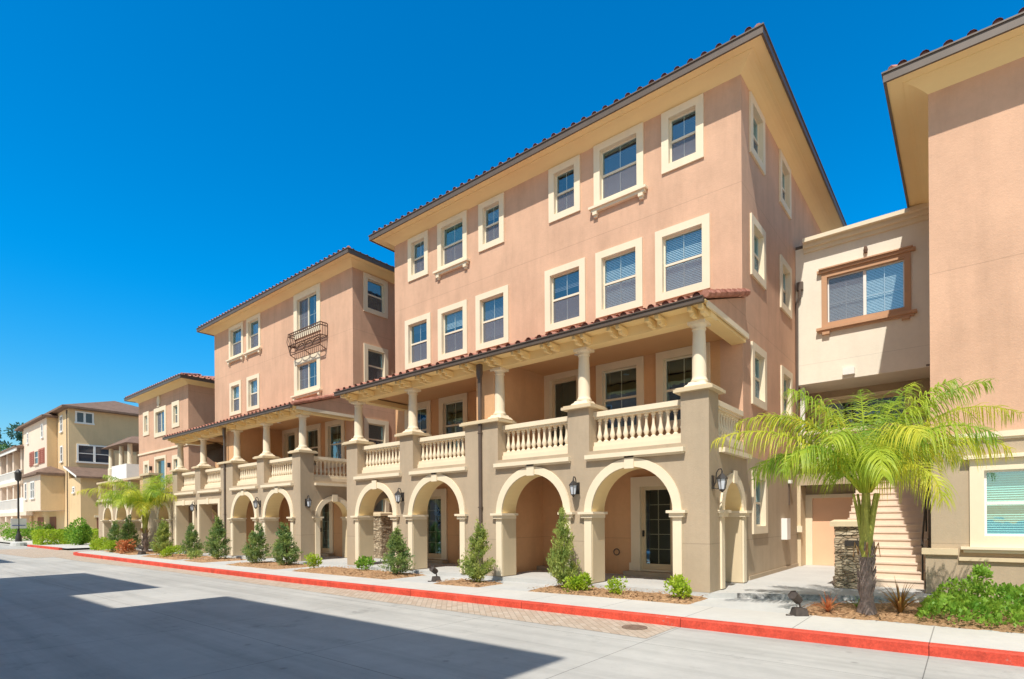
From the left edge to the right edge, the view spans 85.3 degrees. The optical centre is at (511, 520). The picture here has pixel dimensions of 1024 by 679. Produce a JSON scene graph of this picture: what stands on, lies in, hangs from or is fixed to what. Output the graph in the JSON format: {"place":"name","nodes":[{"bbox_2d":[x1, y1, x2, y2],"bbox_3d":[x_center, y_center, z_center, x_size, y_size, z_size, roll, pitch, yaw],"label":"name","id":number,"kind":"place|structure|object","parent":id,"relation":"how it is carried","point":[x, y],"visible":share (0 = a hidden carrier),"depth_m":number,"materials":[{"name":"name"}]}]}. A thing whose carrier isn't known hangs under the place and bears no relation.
{"place":"outdoors","nodes":[
{"label":"outdoors","id":0,"kind":"place"},
{"bbox_2d":[0,422,23,450],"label":"tree","id":1,"kind":"object","parent":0,"point":[17,435],"visible":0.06,"depth_m":95.51,"materials":[{"name":"green plant"}]},
{"bbox_2d":[0,537,141,547],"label":"walk","id":2,"kind":"structure","parent":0,"point":[29,542],"depth_m":43.45,"materials":[{"name":"concrete"}]},
{"bbox_2d":[0,521,53,540],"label":"round shrub","id":3,"kind":"object","parent":2,"relation":"on","point":[26,532],"visible":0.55,"depth_m":54.10,"materials":[{"name":"green plant"}]},
{"bbox_2d":[30,528,70,544],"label":"clipped hedge","id":4,"kind":"object","parent":2,"relation":"on","point":[36,535],"visible":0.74,"depth_m":43.59,"materials":[{"name":"green plant"}]},
{"bbox_2d":[63,517,92,544],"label":"round shrub","id":5,"kind":"object","parent":2,"relation":"on","point":[79,535],"visible":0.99,"depth_m":42.48,"materials":[{"name":"green plant"}]},
{"bbox_2d":[57,528,98,542],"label":"clipped hedge","id":6,"kind":"object","parent":2,"relation":"on","point":[95,531],"visible":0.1,"depth_m":46.88,"materials":[{"name":"green plant"}]},
{"bbox_2d":[0,542,1023,678],"bbox_3d":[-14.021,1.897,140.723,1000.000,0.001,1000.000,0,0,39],"label":"street","id":7,"kind":"structure","parent":0,"point":[61,618],"depth_m":8.16,"materials":[{"name":"grey asphalt"}]},
{"bbox_2d":[10,469,26,545],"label":"street lamp","id":8,"kind":"object","parent":7,"relation":"on","point":[18,523],"visible":0.97,"depth_m":44.62,"materials":[{"name":"metal"}]},
{"bbox_2d":[27,545,61,549],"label":"curb","id":9,"kind":"structure","parent":7,"relation":"on","point":[48,547],"depth_m":39.55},
{"bbox_2d":[0,401,138,538],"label":"townhouse","id":10,"kind":"structure","parent":7,"relation":"on","point":[58,458],"depth_m":53.96,"materials":[{"name":"yellow paint"}]},
{"bbox_2d":[29,481,34,499],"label":"window","id":11,"kind":"structure","parent":10,"relation":"in","point":[32,484],"depth_m":53.33,"materials":[{"name":"white paint"}]},
{"bbox_2d":[74,411,94,424],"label":"window","id":12,"kind":"structure","parent":10,"relation":"in","point":[81,417],"depth_m":52.90,"materials":[{"name":"white paint"}]},
{"bbox_2d":[76,444,108,464],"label":"window","id":13,"kind":"structure","parent":10,"relation":"in","point":[93,454],"depth_m":53.41,"materials":[{"name":"white paint"}]},
{"bbox_2d":[102,436,138,485],"bbox_3d":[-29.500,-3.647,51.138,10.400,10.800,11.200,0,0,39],"label":"balcony","id":14,"kind":"structure","parent":10,"relation":"attached to","point":[129,468],"depth_m":47.80,"materials":[{"name":"paint"}]},
{"bbox_2d":[0,548,674,637],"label":"paver band","id":15,"kind":"object","parent":7,"relation":"on","point":[613,626],"visible":0.92,"depth_m":12.06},
{"bbox_2d":[622,624,647,629],"bbox_3d":[2.034,1.773,9.226,0.420,0.012,0.420,0,0,39],"label":"manhole cover","id":16,"kind":"object","parent":15,"relation":"on","point":[635,627],"visible":1,"depth_m":9.18,"materials":[{"name":"metal"}]},
{"bbox_2d":[73,550,1023,666],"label":"curb","id":17,"kind":"structure","parent":7,"relation":"on","point":[994,656],"depth_m":9.14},
{"bbox_2d":[0,0,1023,449],"label":"sky","id":18,"kind":"structure","parent":0,"point":[166,165],"materials":[{"name":"blue"}]},
{"bbox_2d":[78,550,1023,651],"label":"sidewalk","id":19,"kind":"structure","parent":0,"point":[979,638],"depth_m":9.71,"materials":[{"name":"concrete"}]},
{"bbox_2d":[89,537,108,550],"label":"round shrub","id":20,"kind":"object","parent":19,"relation":"on","point":[96,543],"visible":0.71,"depth_m":33.56,"materials":[{"name":"green plant"}]},
{"bbox_2d":[786,591,808,615],"bbox_3d":[4.832,1.418,9.470,0.360,0.450,0.238,0,0,1],"label":"garden spotlight","id":21,"kind":"object","parent":19,"relation":"on","point":[795,597],"visible":0.97,"depth_m":9.41,"materials":[{"name":"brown metal"}]},
{"bbox_2d":[175,544,940,601],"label":"entry slab","id":22,"kind":"structure","parent":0,"point":[810,579],"depth_m":13.90,"materials":[{"name":"concrete"}]},
{"bbox_2d":[373,512,392,558],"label":"stone pillar","id":23,"kind":"structure","parent":22,"relation":"on","point":[382,525],"depth_m":23.11,"materials":[{"name":"beige stone"}]},
{"bbox_2d":[737,593,888,601],"bbox_3d":[6.048,1.567,11.258,2.520,0.113,1.212,0,0,39],"label":"slab edge grime","id":24,"kind":"object","parent":22,"relation":"on","point":[786,597],"visible":0.8,"depth_m":11.27,"materials":[{"name":"grey concrete"}]},
{"bbox_2d":[830,519,859,588],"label":"stone pillar","id":25,"kind":"structure","parent":22,"relation":"on","point":[846,562],"depth_m":12.20,"materials":[{"name":"brown stone"}]},
{"bbox_2d":[833,450,930,588],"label":"staircase","id":26,"kind":"structure","parent":22,"relation":"on","point":[900,535],"depth_m":13.52,"materials":[{"name":"concrete"}]},
{"bbox_2d":[101,549,1021,633],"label":"front walk","id":27,"kind":"structure","parent":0,"point":[777,605],"depth_m":11.28,"materials":[{"name":"concrete"}]},
{"bbox_2d":[106,549,158,554],"bbox_3d":[-21.398,1.767,31.152,6.000,0.122,1.923,0,0,39],"label":"mulch bed","id":28,"kind":"object","parent":27,"relation":"on","point":[133,552],"visible":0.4,"depth_m":29.81,"materials":[{"name":"brown soil"}]},
{"bbox_2d":[101,539,118,551],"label":"round shrub","id":29,"kind":"object","parent":28,"relation":"on","point":[110,544],"visible":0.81,"depth_m":31.09,"materials":[{"name":"green plant"}]},
{"bbox_2d":[103,520,121,549],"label":"conical shrub","id":30,"kind":"object","parent":28,"relation":"on","point":[113,533],"visible":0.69,"depth_m":31.94,"materials":[{"name":"green plant"}]},
{"bbox_2d":[75,473,176,551],"bbox_3d":[-19.922,-0.397,30.333,5.242,4.584,4.600,0,0,19],"label":"palm tree","id":31,"kind":"object","parent":28,"relation":"on","point":[139,500],"visible":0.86,"depth_m":29.76,"materials":[{"name":"green plant"}]},
{"bbox_2d":[115,538,136,553],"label":"round shrub","id":32,"kind":"object","parent":28,"relation":"on","point":[126,543],"visible":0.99,"depth_m":29.64,"materials":[{"name":"orange plant"}]},
{"bbox_2d":[116,514,141,550],"bbox_3d":[-21.501,0.751,31.195,1.281,2.195,1.253,0,0,39],"label":"conical shrub","id":33,"kind":"object","parent":28,"relation":"on","point":[128,531],"visible":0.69,"depth_m":31.12,"materials":[{"name":"green plant"}]},
{"bbox_2d":[96,372,214,548],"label":"townhouse","id":34,"kind":"structure","parent":27,"relation":"on","point":[181,401],"depth_m":36.18,"materials":[{"name":"paint"}]},
{"bbox_2d":[143,411,148,435],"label":"window","id":35,"kind":"structure","parent":34,"relation":"in","point":[146,414],"depth_m":39.78,"materials":[{"name":"plastic"}]},
{"bbox_2d":[154,405,166,437],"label":"window","id":36,"kind":"structure","parent":34,"relation":"in","point":[161,409],"depth_m":38.02,"materials":[{"name":"paint"}]},
{"bbox_2d":[172,400,179,427],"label":"window","id":37,"kind":"structure","parent":34,"relation":"in","point":[175,404],"depth_m":36.26,"materials":[{"name":"paint"}]},
{"bbox_2d":[141,553,215,559],"bbox_3d":[-16.052,1.730,26.790,4.400,0.121,2.051,0,0,39],"label":"mulch bed","id":38,"kind":"object","parent":27,"relation":"on","point":[179,556],"visible":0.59,"depth_m":25.99,"materials":[{"name":"brown soil"}]},
{"bbox_2d":[149,517,174,553],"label":"conical shrub","id":39,"kind":"object","parent":38,"relation":"on","point":[163,535],"visible":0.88,"depth_m":27.73,"materials":[{"name":"green plant"}]},
{"bbox_2d":[159,545,185,556],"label":"round shrub","id":40,"kind":"object","parent":38,"relation":"on","point":[171,550],"visible":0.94,"depth_m":26.27,"materials":[{"name":"green plant"}]},
{"bbox_2d":[180,523,203,555],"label":"conical shrub","id":41,"kind":"object","parent":38,"relation":"on","point":[189,541],"visible":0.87,"depth_m":25.84,"materials":[{"name":"green plant"}]},
{"bbox_2d":[184,557,246,562],"bbox_3d":[-12.877,1.709,24.196,2.000,0.120,2.064,0,0,39],"label":"mulch bed","id":42,"kind":"object","parent":27,"relation":"on","point":[204,560],"visible":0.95,"depth_m":23.83,"materials":[{"name":"brown soil"}]},
{"bbox_2d":[186,549,203,558],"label":"round shrub","id":43,"kind":"object","parent":42,"relation":"on","point":[197,552],"visible":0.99,"depth_m":24.99,"materials":[{"name":"green plant"}]},
{"bbox_2d":[202,516,230,558],"bbox_3d":[-12.812,0.769,24.240,1.294,2.023,1.223,0,0,39],"label":"conical shrub","id":44,"kind":"object","parent":42,"relation":"on","point":[218,530],"visible":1,"depth_m":24.13,"materials":[{"name":"green plant"}]},
{"bbox_2d":[227,560,311,568],"bbox_3d":[-9.107,1.683,21.145,3.700,0.119,1.999,0,0,39],"label":"mulch bed","id":45,"kind":"object","parent":27,"relation":"on","point":[265,564],"visible":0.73,"depth_m":20.64,"materials":[{"name":"brown soil"}]},
{"bbox_2d":[240,522,270,562],"bbox_3d":[-9.973,0.904,21.622,1.108,1.699,1.130,0,0,39],"label":"conical shrub","id":46,"kind":"object","parent":45,"relation":"on","point":[255,548],"visible":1,"depth_m":21.53,"materials":[{"name":"green plant"}]},
{"bbox_2d":[265,522,303,564],"bbox_3d":[-8.383,0.896,20.552,1.213,1.695,1.338,0,0,39],"label":"conical shrub","id":47,"kind":"object","parent":45,"relation":"on","point":[282,544],"visible":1,"depth_m":20.45,"materials":[{"name":"green plant"}]},
{"bbox_2d":[162,246,395,560],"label":"townhouse","id":48,"kind":"structure","parent":27,"relation":"on","point":[294,353],"depth_m":25.47,"materials":[{"name":"paint"}]},
{"bbox_2d":[207,443,226,462],"bbox_3d":[-15.096,-2.829,29.068,1.604,2.566,1.981,0,0,20],"label":"patio umbrella","id":49,"kind":"object","parent":48,"relation":"in","point":[214,452],"visible":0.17,"depth_m":28.52,"materials":[{"name":"brown fabric"}]},
{"bbox_2d":[229,380,241,415],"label":"window","id":50,"kind":"structure","parent":48,"relation":"in","point":[232,398],"depth_m":31.09,"materials":[{"name":"paint"}]},
{"bbox_2d":[226,321,253,365],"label":"window","id":51,"kind":"structure","parent":48,"relation":"in","point":[232,358],"depth_m":30.87,"materials":[{"name":"plastic"}]},
{"bbox_2d":[243,313,261,358],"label":"window","id":52,"kind":"structure","parent":48,"relation":"in","point":[249,350],"depth_m":29.65,"materials":[{"name":"plastic"}]},
{"bbox_2d":[246,373,259,411],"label":"window","id":53,"kind":"structure","parent":48,"relation":"in","point":[249,380],"depth_m":29.80,"materials":[{"name":"paint"}]},
{"bbox_2d":[290,352,321,399],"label":"window","id":54,"kind":"structure","parent":48,"relation":"in","point":[314,371],"depth_m":26.29,"materials":[{"name":"paint"}]},
{"bbox_2d":[293,283,320,339],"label":"window","id":55,"kind":"structure","parent":48,"relation":"in","point":[314,307],"depth_m":26.36,"materials":[{"name":"plastic"}]},
{"bbox_2d":[306,423,331,469],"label":"window","id":56,"kind":"structure","parent":48,"relation":"in","point":[314,427],"depth_m":25.85,"materials":[{"name":"plastic"}]},
{"bbox_2d":[325,419,344,467],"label":"window","id":57,"kind":"structure","parent":48,"relation":"in","point":[341,423],"depth_m":25.02,"materials":[{"name":"plastic"}]},
{"bbox_2d":[363,272,387,318],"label":"window","id":58,"kind":"structure","parent":48,"relation":"in","point":[370,292],"depth_m":25.08,"materials":[{"name":"plastic"}]},
{"bbox_2d":[364,343,387,381],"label":"window","id":59,"kind":"structure","parent":48,"relation":"in","point":[371,361],"depth_m":25.14,"materials":[{"name":"plastic"}]},
{"bbox_2d":[364,418,388,458],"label":"window","id":60,"kind":"structure","parent":48,"relation":"in","point":[375,430],"depth_m":25.04,"materials":[{"name":"plastic"}]},
{"bbox_2d":[374,499,388,511],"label":"window","id":61,"kind":"structure","parent":48,"relation":"in","point":[383,505],"depth_m":25.20,"materials":[{"name":"plastic"}]},
{"bbox_2d":[294,566,424,579],"bbox_3d":[-4.996,1.654,17.800,4.900,0.122,1.804,0,0,39],"label":"mulch bed","id":62,"kind":"object","parent":27,"relation":"on","point":[352,571],"visible":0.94,"depth_m":17.34,"materials":[{"name":"brown wood"}]},
{"bbox_2d":[303,552,321,567],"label":"round shrub","id":63,"kind":"object","parent":62,"relation":"on","point":[313,559],"visible":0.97,"depth_m":19.25,"materials":[{"name":"green plant"}]},
{"bbox_2d":[354,555,375,569],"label":"round shrub","id":64,"kind":"object","parent":62,"relation":"on","point":[360,561],"visible":0.98,"depth_m":18.18,"materials":[{"name":"green plant"}]},
{"bbox_2d":[377,526,414,573],"bbox_3d":[-3.377,0.931,16.689,1.080,1.539,1.143,0,0,39],"label":"conical shrub","id":65,"kind":"object","parent":62,"relation":"on","point":[396,544],"visible":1,"depth_m":16.54,"materials":[{"name":"green plant"}]},
{"bbox_2d":[428,566,440,581],"bbox_3d":[-2.132,1.466,15.191,0.360,0.450,0.238,0,0,-21],"label":"garden spotlight","id":66,"kind":"object","parent":27,"relation":"on","point":[433,569],"visible":0.99,"depth_m":15.14,"materials":[{"name":"brown metal"}]},
{"bbox_2d":[434,578,502,586],"bbox_3d":[-1.161,1.629,14.552,1.550,0.119,1.166,0,0,39],"label":"mulch bed","id":67,"kind":"object","parent":27,"relation":"on","point":[464,582],"visible":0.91,"depth_m":14.36,"materials":[{"name":"brown wood"}]},
{"bbox_2d":[456,517,497,581],"bbox_3d":[-0.905,0.786,14.518,1.023,1.813,0.950,0,0,39],"label":"conical shrub","id":68,"kind":"object","parent":67,"relation":"on","point":[473,569],"visible":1,"depth_m":14.41,"materials":[{"name":"green plant"}]},
{"bbox_2d":[333,22,846,592],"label":"townhouse","id":69,"kind":"structure","parent":27,"relation":"on","point":[599,306],"depth_m":15.65,"materials":[{"name":"paint"}]},
{"bbox_2d":[394,488,403,503],"bbox_3d":[-3.599,-0.777,17.759,0.245,0.511,0.310,0,0,39],"label":"wall lantern","id":70,"kind":"object","parent":69,"relation":"attached to","point":[399,496],"depth_m":17.69,"materials":[{"name":"brown metal"}]},
{"bbox_2d":[404,400,430,452],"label":"window","id":71,"kind":"structure","parent":69,"relation":"in","point":[424,415],"depth_m":21.18,"materials":[{"name":"plastic"}]},
{"bbox_2d":[407,230,428,281],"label":"window","id":72,"kind":"structure","parent":69,"relation":"in","point":[422,237],"depth_m":21.32,"materials":[{"name":"paint"}]},
{"bbox_2d":[405,312,430,369],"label":"window","id":73,"kind":"structure","parent":69,"relation":"in","point":[425,331],"depth_m":21.48,"materials":[{"name":"plastic"}]},
{"bbox_2d":[433,210,469,280],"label":"window","id":74,"kind":"structure","parent":69,"relation":"in","point":[459,244],"depth_m":20.22,"materials":[{"name":"paint"}]},
{"bbox_2d":[438,299,467,360],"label":"window","id":75,"kind":"structure","parent":69,"relation":"in","point":[460,321],"depth_m":20.30,"materials":[{"name":"plastic"}]},
{"bbox_2d":[439,393,467,453],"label":"window","id":76,"kind":"structure","parent":69,"relation":"in","point":[460,409],"depth_m":20.38,"materials":[{"name":"plastic"}]},
{"bbox_2d":[478,192,504,252],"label":"window","id":77,"kind":"structure","parent":69,"relation":"in","point":[498,218],"depth_m":19.00,"materials":[{"name":"paint"}]},
{"bbox_2d":[475,285,508,350],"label":"window","id":78,"kind":"structure","parent":69,"relation":"in","point":[499,310],"depth_m":19.07,"materials":[{"name":"plastic"}]},
{"bbox_2d":[548,155,580,223],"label":"window","id":79,"kind":"structure","parent":69,"relation":"in","point":[571,193],"depth_m":17.15,"materials":[{"name":"paint"}]},
{"bbox_2d":[544,257,585,331],"bbox_3d":[1.808,-6.843,17.208,1.470,1.900,0.680,0,0,39],"label":"window","id":80,"kind":"structure","parent":69,"relation":"in","point":[572,290],"depth_m":17.27,"materials":[{"name":"plastic"}]},
{"bbox_2d":[569,476,579,496],"bbox_3d":[1.523,-0.812,13.565,0.245,0.511,0.310,0,0,39],"label":"wall lantern","id":81,"kind":"object","parent":69,"relation":"attached to","point":[574,487],"depth_m":13.49,"materials":[{"name":"brown metal"}]},
{"bbox_2d":[588,122,647,218],"bbox_3d":[3.172,-9.892,15.996,1.810,2.100,0.800,0,0,39],"label":"window","id":82,"kind":"structure","parent":69,"relation":"in","point":[625,176],"depth_m":15.98,"materials":[{"name":"paint"}]},
{"bbox_2d":[595,237,642,318],"bbox_3d":[3.228,-6.852,16.045,1.480,1.900,0.680,0,0,39],"label":"window","id":83,"kind":"structure","parent":69,"relation":"in","point":[625,283],"depth_m":16.02,"materials":[{"name":"paint"}]},
{"bbox_2d":[596,356,643,435],"bbox_3d":[3.248,-3.472,16.041,1.500,2.100,0.670,0,0,39],"label":"window","id":84,"kind":"structure","parent":69,"relation":"in","point":[626,386],"depth_m":16.18,"materials":[{"name":"paint"}]},
{"bbox_2d":[661,93,703,174],"bbox_3d":[4.668,-10.112,14.848,1.140,1.620,0.680,0,0,39],"label":"window","id":85,"kind":"structure","parent":69,"relation":"in","point":[689,138],"depth_m":14.75,"materials":[{"name":"paint"}]},
{"bbox_2d":[655,213,710,302],"bbox_3d":[4.667,-6.862,14.867,1.480,1.900,0.680,0,0,39],"label":"window","id":86,"kind":"structure","parent":69,"relation":"in","point":[689,258],"depth_m":14.83,"materials":[{"name":"paint"}]},
{"bbox_2d":[656,342,709,430],"bbox_3d":[4.679,-3.482,14.870,1.460,2.100,0.670,0,0,39],"label":"window","id":87,"kind":"structure","parent":69,"relation":"in","point":[680,370],"depth_m":15.02,"materials":[{"name":"paint"}]},
{"bbox_2d":[711,468,727,492],"bbox_3d":[4.362,-0.832,11.674,0.310,0.511,0.245,0,0,39],"label":"wall lantern","id":88,"kind":"object","parent":69,"relation":"attached to","point":[721,478],"depth_m":11.62,"materials":[{"name":"brown metal"}]},
{"bbox_2d":[749,91,765,175],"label":"window","id":89,"kind":"structure","parent":69,"relation":"in","point":[756,117],"depth_m":14.85,"materials":[{"name":"paint"}]},
{"bbox_2d":[750,212,765,289],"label":"window","id":90,"kind":"structure","parent":69,"relation":"in","point":[757,233],"depth_m":14.87,"materials":[{"name":"paint"}]},
{"bbox_2d":[751,341,766,410],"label":"window","id":91,"kind":"structure","parent":69,"relation":"in","point":[758,355],"depth_m":14.91,"materials":[{"name":"paint"}]},
{"bbox_2d":[752,471,767,533],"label":"window","id":92,"kind":"structure","parent":69,"relation":"in","point":[760,493],"depth_m":14.99,"materials":[{"name":"plastic"}]},
{"bbox_2d":[779,254,791,318],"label":"window","id":93,"kind":"structure","parent":69,"relation":"in","point":[785,270],"depth_m":17.17,"materials":[{"name":"paint"}]},
{"bbox_2d":[779,149,791,219],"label":"window","id":94,"kind":"structure","parent":69,"relation":"in","point":[785,199],"depth_m":17.14,"materials":[{"name":"paint"}]},
{"bbox_2d":[780,365,792,421],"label":"window","id":95,"kind":"structure","parent":69,"relation":"in","point":[786,377],"depth_m":17.19,"materials":[{"name":"paint"}]},
{"bbox_2d":[527,583,707,603],"bbox_3d":[2.208,1.605,12.274,3.850,0.119,1.390,0,0,39],"label":"mulch bed","id":96,"kind":"object","parent":27,"relation":"on","point":[629,594],"visible":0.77,"depth_m":11.92,"materials":[{"name":"brown wood"}]},
{"bbox_2d":[546,505,580,587],"bbox_3d":[1.205,0.651,13.053,0.828,2.072,0.816,0,0,12],"label":"conical shrub","id":97,"kind":"object","parent":96,"relation":"on","point":[558,560],"visible":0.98,"depth_m":13.00,"materials":[{"name":"green plant"}]},
{"bbox_2d":[561,572,593,591],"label":"round shrub","id":98,"kind":"object","parent":96,"relation":"on","point":[581,581],"visible":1,"depth_m":12.54,"materials":[{"name":"green plant"}]},
{"bbox_2d":[604,576,627,594],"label":"round shrub","id":99,"kind":"object","parent":96,"relation":"on","point":[613,583],"visible":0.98,"depth_m":11.93,"materials":[{"name":"green plant"}]},
{"bbox_2d":[663,573,691,598],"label":"round shrub","id":100,"kind":"object","parent":96,"relation":"on","point":[675,582],"visible":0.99,"depth_m":11.22,"materials":[{"name":"green plant"}]},
{"bbox_2d":[803,598,1023,633],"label":"mulch bed","id":101,"kind":"object","parent":27,"relation":"on","point":[885,611],"visible":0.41,"depth_m":9.09,"materials":[{"name":"brown wood"}]},
{"bbox_2d":[812,592,839,611],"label":"flax plant","id":102,"kind":"object","parent":101,"relation":"on","point":[828,607],"visible":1,"depth_m":9.55,"materials":[{"name":"orange plant"}]},
{"bbox_2d":[710,378,1023,615],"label":"palm tree","id":103,"kind":"object","parent":101,"relation":"on","point":[873,462],"visible":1,"depth_m":9.11,"materials":[{"name":"green plant"}]},
{"bbox_2d":[875,576,923,612],"bbox_3d":[6.507,1.256,9.331,0.962,0.638,0.979,0,0,-35],"label":"flax plant","id":104,"kind":"object","parent":101,"relation":"on","point":[899,603],"visible":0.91,"depth_m":9.32,"materials":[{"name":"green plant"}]},
{"bbox_2d":[913,561,1023,627],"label":"leafy hedge","id":105,"kind":"object","parent":101,"relation":"on","point":[959,602],"visible":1,"depth_m":8.82,"materials":[{"name":"green plant"}]},
{"bbox_2d":[881,7,1023,601],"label":"townhouse","id":106,"kind":"structure","parent":27,"relation":"on","point":[956,110],"depth_m":10.88,"materials":[{"name":"orange paint"}]},
{"bbox_2d":[969,457,1023,547],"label":"window","id":107,"kind":"structure","parent":106,"relation":"in","point":[996,491],"depth_m":10.79,"materials":[{"name":"white paint"}]},
{"bbox_2d":[795,203,929,565],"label":"link building","id":108,"kind":"structure","parent":0,"point":[862,313],"depth_m":17.16,"materials":[{"name":"white paint"}]},
{"bbox_2d":[813,497,852,565],"bbox_3d":[10.479,0.378,17.982,1.328,2.200,0.060,0,0,39],"label":"door","id":109,"kind":"structure","parent":108,"relation":"in","point":[825,510],"depth_m":18.13,"materials":[{"name":"beige paint"}]},
{"bbox_2d":[821,251,910,326],"bbox_3d":[10.815,-6.885,16.994,2.280,1.720,0.680,0,0,39],"label":"window","id":110,"kind":"structure","parent":108,"relation":"in","point":[884,291],"depth_m":16.89,"materials":[{"name":"glass"}]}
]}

